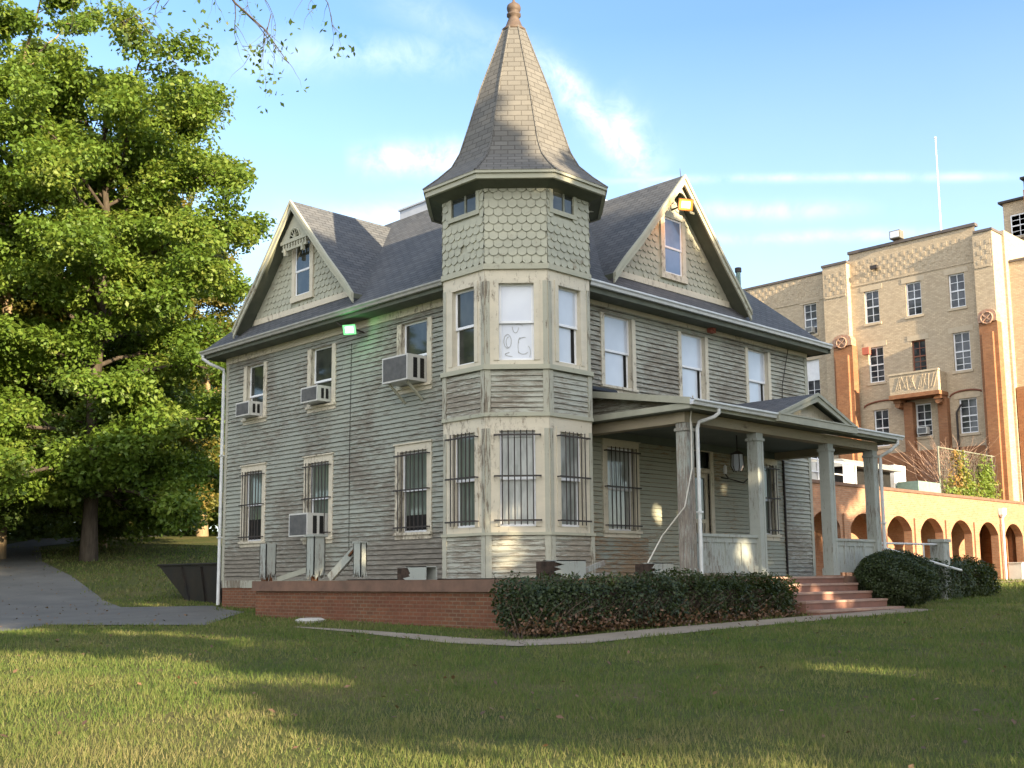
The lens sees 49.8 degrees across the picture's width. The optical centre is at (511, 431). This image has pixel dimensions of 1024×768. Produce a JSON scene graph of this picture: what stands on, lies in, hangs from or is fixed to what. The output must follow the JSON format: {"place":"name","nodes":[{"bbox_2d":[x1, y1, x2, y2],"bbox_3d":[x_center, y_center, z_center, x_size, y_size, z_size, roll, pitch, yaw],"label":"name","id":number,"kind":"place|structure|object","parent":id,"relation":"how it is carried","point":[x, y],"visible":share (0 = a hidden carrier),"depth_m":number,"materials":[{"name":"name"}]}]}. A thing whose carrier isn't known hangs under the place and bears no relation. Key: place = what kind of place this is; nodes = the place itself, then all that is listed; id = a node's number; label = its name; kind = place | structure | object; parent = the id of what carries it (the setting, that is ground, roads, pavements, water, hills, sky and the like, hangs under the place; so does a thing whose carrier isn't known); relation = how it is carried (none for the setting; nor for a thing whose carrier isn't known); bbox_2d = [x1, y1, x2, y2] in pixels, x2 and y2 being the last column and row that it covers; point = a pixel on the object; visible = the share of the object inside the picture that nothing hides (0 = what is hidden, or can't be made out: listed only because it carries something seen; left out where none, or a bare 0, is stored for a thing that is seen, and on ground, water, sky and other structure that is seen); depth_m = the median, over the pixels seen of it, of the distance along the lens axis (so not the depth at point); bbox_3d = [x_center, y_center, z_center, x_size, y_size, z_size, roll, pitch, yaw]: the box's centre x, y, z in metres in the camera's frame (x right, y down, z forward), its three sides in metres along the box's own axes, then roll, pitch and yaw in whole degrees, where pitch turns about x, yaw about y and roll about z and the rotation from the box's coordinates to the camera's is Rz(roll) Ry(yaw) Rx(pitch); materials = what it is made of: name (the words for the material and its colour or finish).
{"place":"outdoors","nodes":[
{"label":"outdoors","id":0,"kind":"place"},
{"bbox_2d":[0,536,152,630],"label":"driveway","id":1,"kind":"structure","parent":0,"point":[25,594],"depth_m":37.60,"materials":[{"name":"grey asphalt"}]},
{"bbox_2d":[0,534,1023,767],"bbox_3d":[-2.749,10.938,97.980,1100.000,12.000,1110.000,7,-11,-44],"label":"ground","id":2,"kind":"structure","parent":0,"point":[191,540],"depth_m":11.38,"materials":[{"name":"green plant"}]},
{"bbox_2d":[0,90,24,503],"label":"oak tree","id":3,"kind":"object","parent":2,"relation":"on","point":[5,196],"visible":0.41,"depth_m":47.48,"materials":[{"name":"green plant"}]},
{"bbox_2d":[0,0,151,558],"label":"oak tree","id":4,"kind":"object","parent":2,"relation":"on","point":[18,20],"visible":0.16,"depth_m":51.06,"materials":[{"name":"green plant"}]},
{"bbox_2d":[0,334,224,549],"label":"understorey tree","id":5,"kind":"object","parent":2,"relation":"on","point":[8,517],"visible":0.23,"depth_m":49.91,"materials":[{"name":"green plant"}]},
{"bbox_2d":[7,471,222,542],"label":"thicket","id":6,"kind":"object","parent":2,"relation":"on","point":[55,529],"visible":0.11,"depth_m":70.58,"materials":[{"name":"green plant"}]},
{"bbox_2d":[0,163,243,548],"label":"oak tree","id":7,"kind":"object","parent":2,"relation":"on","point":[20,303],"visible":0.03,"depth_m":56.89,"materials":[{"name":"green plant"}]},
{"bbox_2d":[33,606,240,624],"bbox_3d":[-8.858,4.493,27.196,4.122,0.176,10.353,0,-8,-7],"label":"apron","id":8,"kind":"object","parent":2,"relation":"on","point":[170,614],"visible":0.94,"depth_m":27.08,"materials":[{"name":"concrete"}]},
{"bbox_2d":[0,0,277,561],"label":"oak tree","id":9,"kind":"object","parent":2,"relation":"on","point":[66,155],"visible":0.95,"depth_m":47.38,"materials":[{"name":"green plant"}]},
{"bbox_2d":[121,295,245,535],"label":"oak tree","id":10,"kind":"object","parent":2,"relation":"on","point":[219,312],"visible":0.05,"depth_m":73.38,"materials":[{"name":"green plant"}]},
{"bbox_2d":[157,562,221,603],"bbox_3d":[-9.168,4.880,34.950,2.050,1.445,4.890,7,-11,-44],"label":"dumpster","id":11,"kind":"object","parent":2,"relation":"on","point":[194,582],"visible":0.39,"depth_m":34.42,"materials":[{"name":"black metal"}]},
{"bbox_2d":[57,0,354,113],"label":"overhanging tree","id":12,"kind":"object","parent":2,"relation":"on","point":[155,53],"visible":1,"depth_m":12.80,"materials":[{"name":"green plant"}]},
{"bbox_2d":[209,377,225,524],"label":"oak tree","id":13,"kind":"object","parent":2,"relation":"on","point":[218,383],"depth_m":88.48,"materials":[{"name":"green plant"}]},
{"bbox_2d":[295,618,325,622],"bbox_3d":[-4.195,3.937,23.004,0.628,0.128,0.603,2,-8,-18],"label":"stone","id":14,"kind":"object","parent":2,"relation":"on","point":[305,620],"visible":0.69,"depth_m":22.80,"materials":[{"name":"white stone"}]},
{"bbox_2d":[0,542,1022,767],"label":"fallen leaves","id":15,"kind":"object","parent":2,"relation":"on","point":[558,716],"visible":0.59,"depth_m":13.90,"materials":[{"name":"brown plant"}]},
{"bbox_2d":[199,0,904,607],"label":"victorian house","id":16,"kind":"structure","parent":2,"relation":"on","point":[533,294],"depth_m":26.89,"materials":[{"name":"grey wood"}]},
{"bbox_2d":[235,401,262,418],"bbox_3d":[-7.465,-0.632,31.553,0.574,0.400,0.730,7,-11,-44],"label":"air conditioner","id":17,"kind":"object","parent":16,"relation":"attached to","point":[248,409],"visible":0.99,"depth_m":31.30,"materials":[{"name":"white plastic"}]},
{"bbox_2d":[238,462,267,547],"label":"window","id":18,"kind":"structure","parent":16,"relation":"in","point":[253,476],"depth_m":31.32,"materials":[{"name":"white plastic"}]},
{"bbox_2d":[241,361,267,425],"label":"window","id":19,"kind":"structure","parent":16,"relation":"in","point":[255,383],"depth_m":31.85,"materials":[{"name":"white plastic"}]},
{"bbox_2d":[290,236,314,303],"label":"window","id":20,"kind":"structure","parent":16,"relation":"in","point":[302,285],"depth_m":30.44,"materials":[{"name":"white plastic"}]},
{"bbox_2d":[289,513,327,537],"bbox_3d":[-5.272,2.432,28.788,0.754,0.600,0.860,7,-11,-44],"label":"air conditioner","id":21,"kind":"object","parent":16,"relation":"attached to","point":[301,524],"visible":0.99,"depth_m":28.48,"materials":[{"name":"white plastic"}]},
{"bbox_2d":[301,385,330,404],"bbox_3d":[-5.139,-0.969,29.201,0.574,0.410,0.780,7,-11,-44],"label":"air conditioner","id":22,"kind":"object","parent":16,"relation":"attached to","point":[316,395],"visible":0.97,"depth_m":28.95,"materials":[{"name":"white plastic"}]},
{"bbox_2d":[301,452,334,544],"bbox_3d":[-5.071,1.762,29.010,0.294,2.345,1.380,7,-11,-44],"label":"window","id":23,"kind":"structure","parent":16,"relation":"in","point":[318,492],"depth_m":29.06,"materials":[{"name":"beige wood"}]},
{"bbox_2d":[305,343,336,413],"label":"window","id":24,"kind":"structure","parent":16,"relation":"in","point":[321,361],"depth_m":29.50,"materials":[{"name":"beige wood"}]},
{"bbox_2d":[342,324,364,335],"bbox_3d":[-4.030,-2.560,28.029,0.387,0.261,0.516,-4,-8,22],"label":"floodlight","id":25,"kind":"object","parent":16,"relation":"attached to","point":[349,329],"visible":1,"depth_m":27.85,"materials":[{"name":"metal"}]},
{"bbox_2d":[382,353,426,403],"bbox_3d":[-2.512,-1.249,26.390,0.774,1.059,0.970,7,-11,-44],"label":"air conditioner","id":26,"kind":"object","parent":16,"relation":"attached to","point":[406,369],"visible":0.99,"depth_m":26.11,"materials":[{"name":"white plastic"}]},
{"bbox_2d":[392,439,432,539],"bbox_3d":[-2.321,1.389,26.227,0.294,2.305,1.420,7,-11,-44],"label":"window","id":27,"kind":"structure","parent":16,"relation":"in","point":[413,460],"depth_m":26.27,"materials":[{"name":"white wood"}]},
{"bbox_2d":[395,316,432,394],"bbox_3d":[-2.317,-1.826,26.657,0.245,1.752,1.360,7,-11,-44],"label":"window","id":28,"kind":"structure","parent":16,"relation":"in","point":[415,337],"depth_m":26.71,"materials":[{"name":"beige wood"}]},
{"bbox_2d":[445,432,478,528],"bbox_3d":[-1.000,1.025,23.246,0.294,2.004,0.944,7,-11,-44],"label":"window","id":29,"kind":"structure","parent":16,"relation":"in","point":[463,479],"depth_m":23.32,"materials":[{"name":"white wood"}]},
{"bbox_2d":[453,287,474,367],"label":"window","id":30,"kind":"structure","parent":16,"relation":"in","point":[463,300],"depth_m":23.85,"materials":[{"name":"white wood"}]},
{"bbox_2d":[448,190,479,223],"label":"window","id":31,"kind":"structure","parent":16,"relation":"in","point":[466,207],"depth_m":23.97,"materials":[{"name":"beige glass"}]},
{"bbox_2d":[498,283,533,360],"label":"window","id":32,"kind":"structure","parent":16,"relation":"in","point":[516,300],"depth_m":23.32,"materials":[{"name":"white glass"}]},
{"bbox_2d":[493,430,541,526],"bbox_3d":[0.119,0.953,22.774,0.984,2.004,0.294,-1,-8,1],"label":"window","id":33,"kind":"structure","parent":16,"relation":"in","point":[517,476],"depth_m":22.85,"materials":[{"name":"white glass"}]},
{"bbox_2d":[549,188,576,220],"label":"window","id":34,"kind":"structure","parent":16,"relation":"in","point":[561,205],"depth_m":23.87,"materials":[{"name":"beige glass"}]},
{"bbox_2d":[558,286,580,365],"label":"window","id":35,"kind":"structure","parent":16,"relation":"in","point":[569,299],"depth_m":23.83,"materials":[{"name":"white glass"}]},
{"bbox_2d":[557,431,591,527],"bbox_3d":[1.249,1.003,23.225,0.944,2.004,0.294,7,-11,-44],"label":"window","id":36,"kind":"structure","parent":16,"relation":"in","point":[571,475],"depth_m":23.29,"materials":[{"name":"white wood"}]},
{"bbox_2d":[599,312,638,393],"bbox_3d":[2.545,-1.876,26.819,1.340,1.932,0.245,7,-11,-44],"label":"window","id":37,"kind":"structure","parent":16,"relation":"in","point":[618,334],"depth_m":26.97,"materials":[{"name":"white glass"}]},
{"bbox_2d":[601,438,642,537],"bbox_3d":[2.590,1.351,26.374,1.400,2.335,0.294,7,-11,-44],"label":"window","id":38,"kind":"structure","parent":16,"relation":"in","point":[620,458],"depth_m":26.43,"materials":[{"name":"white glass"}]},
{"bbox_2d":[659,211,687,284],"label":"window","id":39,"kind":"structure","parent":16,"relation":"in","point":[672,239],"depth_m":28.79,"materials":[{"name":"beige wood"}]},
{"bbox_2d":[671,198,693,210],"bbox_3d":[4.383,-5.792,28.585,0.420,0.299,0.657,2,-8,-15],"label":"gable floodlight","id":40,"kind":"object","parent":16,"relation":"attached to","point":[684,204],"visible":1,"depth_m":28.30,"materials":[{"name":"metal"}]},
{"bbox_2d":[677,331,709,399],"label":"window","id":41,"kind":"structure","parent":16,"relation":"in","point":[693,363],"depth_m":29.13,"materials":[{"name":"white glass"}]},
{"bbox_2d":[692,450,715,576],"bbox_3d":[4.832,2.023,28.528,1.210,3.390,0.150,7,-11,-44],"label":"front door","id":42,"kind":"structure","parent":16,"relation":"in","point":[704,471],"depth_m":28.83,"materials":[{"name":"white wood"}]},
{"bbox_2d":[707,327,715,333],"bbox_3d":[5.331,-2.779,29.508,0.240,0.260,0.200,7,-11,-44],"label":"alarm bell","id":43,"kind":"object","parent":16,"relation":"attached to","point":[712,330],"visible":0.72,"depth_m":29.43,"materials":[{"name":"red metal"}]},
{"bbox_2d":[721,465,747,482],"bbox_3d":[5.883,1.142,29.376,1.258,0.437,0.403,7,-11,-44],"label":"wall lantern","id":44,"kind":"object","parent":16,"relation":"attached to","point":[725,469],"depth_m":29.04,"materials":[{"name":"metal"}]},
{"bbox_2d":[730,435,744,471],"bbox_3d":[5.519,0.528,27.050,0.352,0.905,0.340,7,-11,-44],"label":"porch lantern","id":45,"kind":"object","parent":16,"relation":"hanging from","point":[737,459],"visible":1,"depth_m":26.93,"materials":[{"name":"glass"}]},
{"bbox_2d":[744,347,771,402],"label":"window","id":46,"kind":"structure","parent":16,"relation":"in","point":[758,385],"depth_m":31.24,"materials":[{"name":"white glass"}]},
{"bbox_2d":[747,458,781,540],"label":"window","id":47,"kind":"structure","parent":16,"relation":"in","point":[772,498],"depth_m":30.96,"materials":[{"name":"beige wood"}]},
{"bbox_2d":[252,576,856,631],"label":"brick terrace","id":48,"kind":"structure","parent":2,"relation":"on","point":[462,603],"depth_m":22.33,"materials":[{"name":"red brick"}]},
{"bbox_2d":[259,544,276,580],"bbox_3d":[-5.746,3.068,25.981,0.280,0.870,0.280,7,-11,-44],"label":"broken post","id":49,"kind":"object","parent":48,"relation":"on","point":[267,565],"visible":0.92,"depth_m":25.89,"materials":[{"name":"grey wood"}]},
{"bbox_2d":[277,568,305,580],"bbox_3d":[-4.955,3.246,25.283,1.423,0.378,0.030,-8,-10,43],"label":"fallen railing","id":50,"kind":"object","parent":48,"relation":"on","point":[291,574],"visible":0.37,"depth_m":25.36,"materials":[{"name":"grey wood"}]},
{"bbox_2d":[304,534,327,580],"bbox_3d":[-4.375,2.798,24.605,0.380,1.020,0.380,7,-11,-44],"label":"broken post","id":51,"kind":"object","parent":48,"relation":"on","point":[315,556],"visible":1,"depth_m":24.50,"materials":[{"name":"grey wood"}]},
{"bbox_2d":[327,546,352,580],"bbox_3d":[-3.639,2.815,23.893,1.008,0.822,0.157,-6,-9,35],"label":"leaning board","id":52,"kind":"object","parent":48,"relation":"on","point":[340,566],"visible":0.66,"depth_m":23.93,"materials":[{"name":"grey wood"}]},
{"bbox_2d":[352,541,367,577],"bbox_3d":[-3.237,2.724,23.501,0.180,0.781,0.310,7,-11,-44],"label":"splintered plank","id":53,"kind":"object","parent":48,"relation":"on","point":[359,558],"visible":1,"depth_m":23.43,"materials":[{"name":"white wood"}]},
{"bbox_2d":[397,566,436,579],"bbox_3d":[-1.941,2.865,22.409,0.300,0.270,0.940,7,-11,-44],"label":"broken box board","id":54,"kind":"object","parent":48,"relation":"on","point":[418,573],"visible":1,"depth_m":22.27,"materials":[{"name":"white wood"}]},
{"bbox_2d":[536,560,585,578],"bbox_3d":[0.896,2.599,20.892,1.201,0.350,0.270,7,-11,-44],"label":"broken box board","id":55,"kind":"object","parent":48,"relation":"on","point":[550,567],"visible":0.83,"depth_m":20.76,"materials":[{"name":"white wood"}]},
{"bbox_2d":[586,560,609,575],"bbox_3d":[1.544,2.706,21.858,0.153,0.338,1.117,-7,-10,42],"label":"split plank","id":56,"kind":"object","parent":48,"relation":"on","point":[595,566],"visible":0.42,"depth_m":21.97,"materials":[{"name":"grey wood"}]},
{"bbox_2d":[634,563,673,577],"bbox_3d":[2.919,2.862,22.856,1.036,0.310,0.270,7,-11,-44],"label":"broken box board","id":57,"kind":"object","parent":48,"relation":"on","point":[641,567],"visible":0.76,"depth_m":22.70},
{"bbox_2d":[489,567,807,638],"bbox_3d":[3.097,3.210,21.323,8.968,1.230,1.584,7,-11,-44],"label":"clipped hedge","id":58,"kind":"object","parent":2,"relation":"on","point":[586,605],"visible":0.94,"depth_m":20.16,"materials":[{"name":"green plant"}]},
{"bbox_2d":[588,464,1023,579],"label":"brick arcade","id":59,"kind":"object","parent":2,"relation":"on","point":[917,516],"visible":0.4,"depth_m":48.24,"materials":[{"name":"orange brick"}]},
{"bbox_2d":[811,458,856,483],"bbox_3d":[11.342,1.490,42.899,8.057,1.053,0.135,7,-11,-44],"label":"rooftop unit","id":60,"kind":"object","parent":59,"relation":"on","point":[849,474],"visible":0.28,"depth_m":45.16,"materials":[{"name":"white metal"}]},
{"bbox_2d":[811,459,901,487],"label":"rooftop unit","id":61,"kind":"object","parent":59,"relation":"on","point":[887,470],"visible":0.32,"depth_m":47.52,"materials":[{"name":"white metal"}]},
{"bbox_2d":[889,465,940,492],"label":"rooftop cabinet","id":62,"kind":"object","parent":59,"relation":"on","point":[898,480],"visible":0.42,"depth_m":49.96,"materials":[{"name":"white metal"}]},
{"bbox_2d":[883,428,1021,492],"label":"bare bush","id":63,"kind":"object","parent":59,"relation":"on","point":[932,471],"visible":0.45,"depth_m":54.51,"materials":[{"name":"brown plant"}]},
{"bbox_2d":[937,446,993,495],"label":"wire fence","id":64,"kind":"object","parent":59,"relation":"on","point":[938,453],"visible":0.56,"depth_m":51.63,"materials":[{"name":"beige metal"}]},
{"bbox_2d":[934,447,1002,498],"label":"vine","id":65,"kind":"object","parent":64,"relation":"attached to","point":[965,484],"visible":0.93,"depth_m":52.65,"materials":[{"name":"green plant"}]},
{"bbox_2d":[770,576,903,614],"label":"porch steps","id":66,"kind":"structure","parent":2,"relation":"on","point":[821,595],"depth_m":25.66,"materials":[{"name":"red paint"}]},
{"bbox_2d":[743,176,1023,577],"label":"brick building","id":67,"kind":"structure","parent":2,"relation":"on","point":[924,330],"depth_m":59.46,"materials":[{"name":"beige brick"}]},
{"bbox_2d":[805,326,814,333],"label":"window air conditioner","id":68,"kind":"object","parent":67,"relation":"attached to","point":[810,329],"depth_m":65.27,"materials":[{"name":"white metal"}]},
{"bbox_2d":[804,303,818,335],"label":"window","id":69,"kind":"structure","parent":67,"relation":"in","point":[810,314],"depth_m":65.71,"materials":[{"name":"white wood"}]},
{"bbox_2d":[807,359,819,394],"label":"window","id":70,"kind":"structure","parent":67,"relation":"in","point":[813,374],"depth_m":65.23,"materials":[{"name":"white glass"}]},
{"bbox_2d":[864,290,881,326],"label":"window","id":71,"kind":"structure","parent":67,"relation":"in","point":[871,297],"depth_m":62.24,"materials":[{"name":"grey glass"}]},
{"bbox_2d":[868,346,886,385],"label":"window","id":72,"kind":"structure","parent":67,"relation":"in","point":[877,376],"depth_m":61.74,"materials":[{"name":"grey glass"}]},
{"bbox_2d":[874,409,891,448],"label":"window","id":73,"kind":"structure","parent":67,"relation":"in","point":[881,416],"depth_m":61.20,"materials":[{"name":"glass"}]},
{"bbox_2d":[889,229,903,240],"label":"roof floodlight","id":74,"kind":"object","parent":67,"relation":"on","point":[896,235],"visible":1,"depth_m":61.24,"materials":[{"name":"grey metal"}]},
{"bbox_2d":[905,281,923,318],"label":"window","id":75,"kind":"structure","parent":67,"relation":"in","point":[914,305],"depth_m":60.51,"materials":[{"name":"grey glass"}]},
{"bbox_2d":[912,339,926,370],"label":"window","id":76,"kind":"structure","parent":67,"relation":"in","point":[919,348],"depth_m":60.04,"materials":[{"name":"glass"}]},
{"bbox_2d":[917,426,929,434],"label":"window air conditioner","id":77,"kind":"object","parent":67,"relation":"attached to","point":[925,430],"depth_m":59.10,"materials":[{"name":"white metal"}]},
{"bbox_2d":[916,403,934,439],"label":"window","id":78,"kind":"structure","parent":67,"relation":"in","point":[923,411],"depth_m":59.50,"materials":[{"name":"grey glass"}]},
{"bbox_2d":[934,136,941,229],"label":"flagpole","id":79,"kind":"object","parent":67,"relation":"on","point":[935,137],"visible":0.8,"depth_m":64.10,"materials":[{"name":"white metal"}]},
{"bbox_2d":[948,273,967,311],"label":"window","id":80,"kind":"structure","parent":67,"relation":"in","point":[957,299],"depth_m":58.81,"materials":[{"name":"grey glass"}]},
{"bbox_2d":[952,331,973,373],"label":"window","id":81,"kind":"structure","parent":67,"relation":"in","point":[962,352],"depth_m":58.33,"materials":[{"name":"grey glass"}]},
{"bbox_2d":[959,397,980,436],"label":"window","id":82,"kind":"structure","parent":67,"relation":"in","point":[968,411],"depth_m":57.78,"materials":[{"name":"grey glass"}]},
{"bbox_2d":[1010,213,1023,237],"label":"window","id":83,"kind":"structure","parent":67,"relation":"in","point":[1013,227],"depth_m":62.64,"materials":[{"name":"white plastic"}]},
{"bbox_2d":[852,548,938,606],"bbox_3d":[9.492,3.672,27.595,2.344,1.572,2.071,7,-11,-44],"label":"round shrub","id":84,"kind":"object","parent":2,"relation":"on","point":[903,578],"visible":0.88,"depth_m":26.93,"materials":[{"name":"green plant"}]},
{"bbox_2d":[927,539,951,599],"bbox_3d":[12.254,3.942,31.535,0.460,1.750,0.480,7,-11,-44],"label":"newel post","id":85,"kind":"object","parent":2,"relation":"on","point":[940,551],"visible":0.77,"depth_m":31.42,"materials":[{"name":"grey wood"}]},
{"bbox_2d":[882,542,961,570],"bbox_3d":[11.109,3.806,30.345,4.224,1.526,0.414,6,-10,-39],"label":"pipe handrail","id":86,"kind":"object","parent":85,"relation":"attached to","point":[941,564],"visible":0.6,"depth_m":30.77,"materials":[{"name":"grey metal"}]},
{"bbox_2d":[926,554,1001,599],"bbox_3d":[12.309,4.332,32.052,7.205,1.569,1.702,7,-11,-44],"label":"hedge","id":87,"kind":"object","parent":2,"relation":"on","point":[974,578],"visible":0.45,"depth_m":32.29,"materials":[{"name":"green plant"}]},
{"bbox_2d":[1008,562,1023,579],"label":"utility box","id":88,"kind":"object","parent":2,"relation":"on","point":[1016,570],"visible":0.77,"depth_m":52.17,"materials":[{"name":"white metal"}]},
{"bbox_2d":[0,0,1023,530],"label":"sky","id":89,"kind":"structure","parent":0,"point":[803,132],"materials":[{"name":"blue"}]},
{"bbox_2d":[298,608,940,645],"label":"path","id":90,"kind":"structure","parent":0,"point":[593,638],"depth_m":19.15,"materials":[{"name":"concrete"}]}
]}

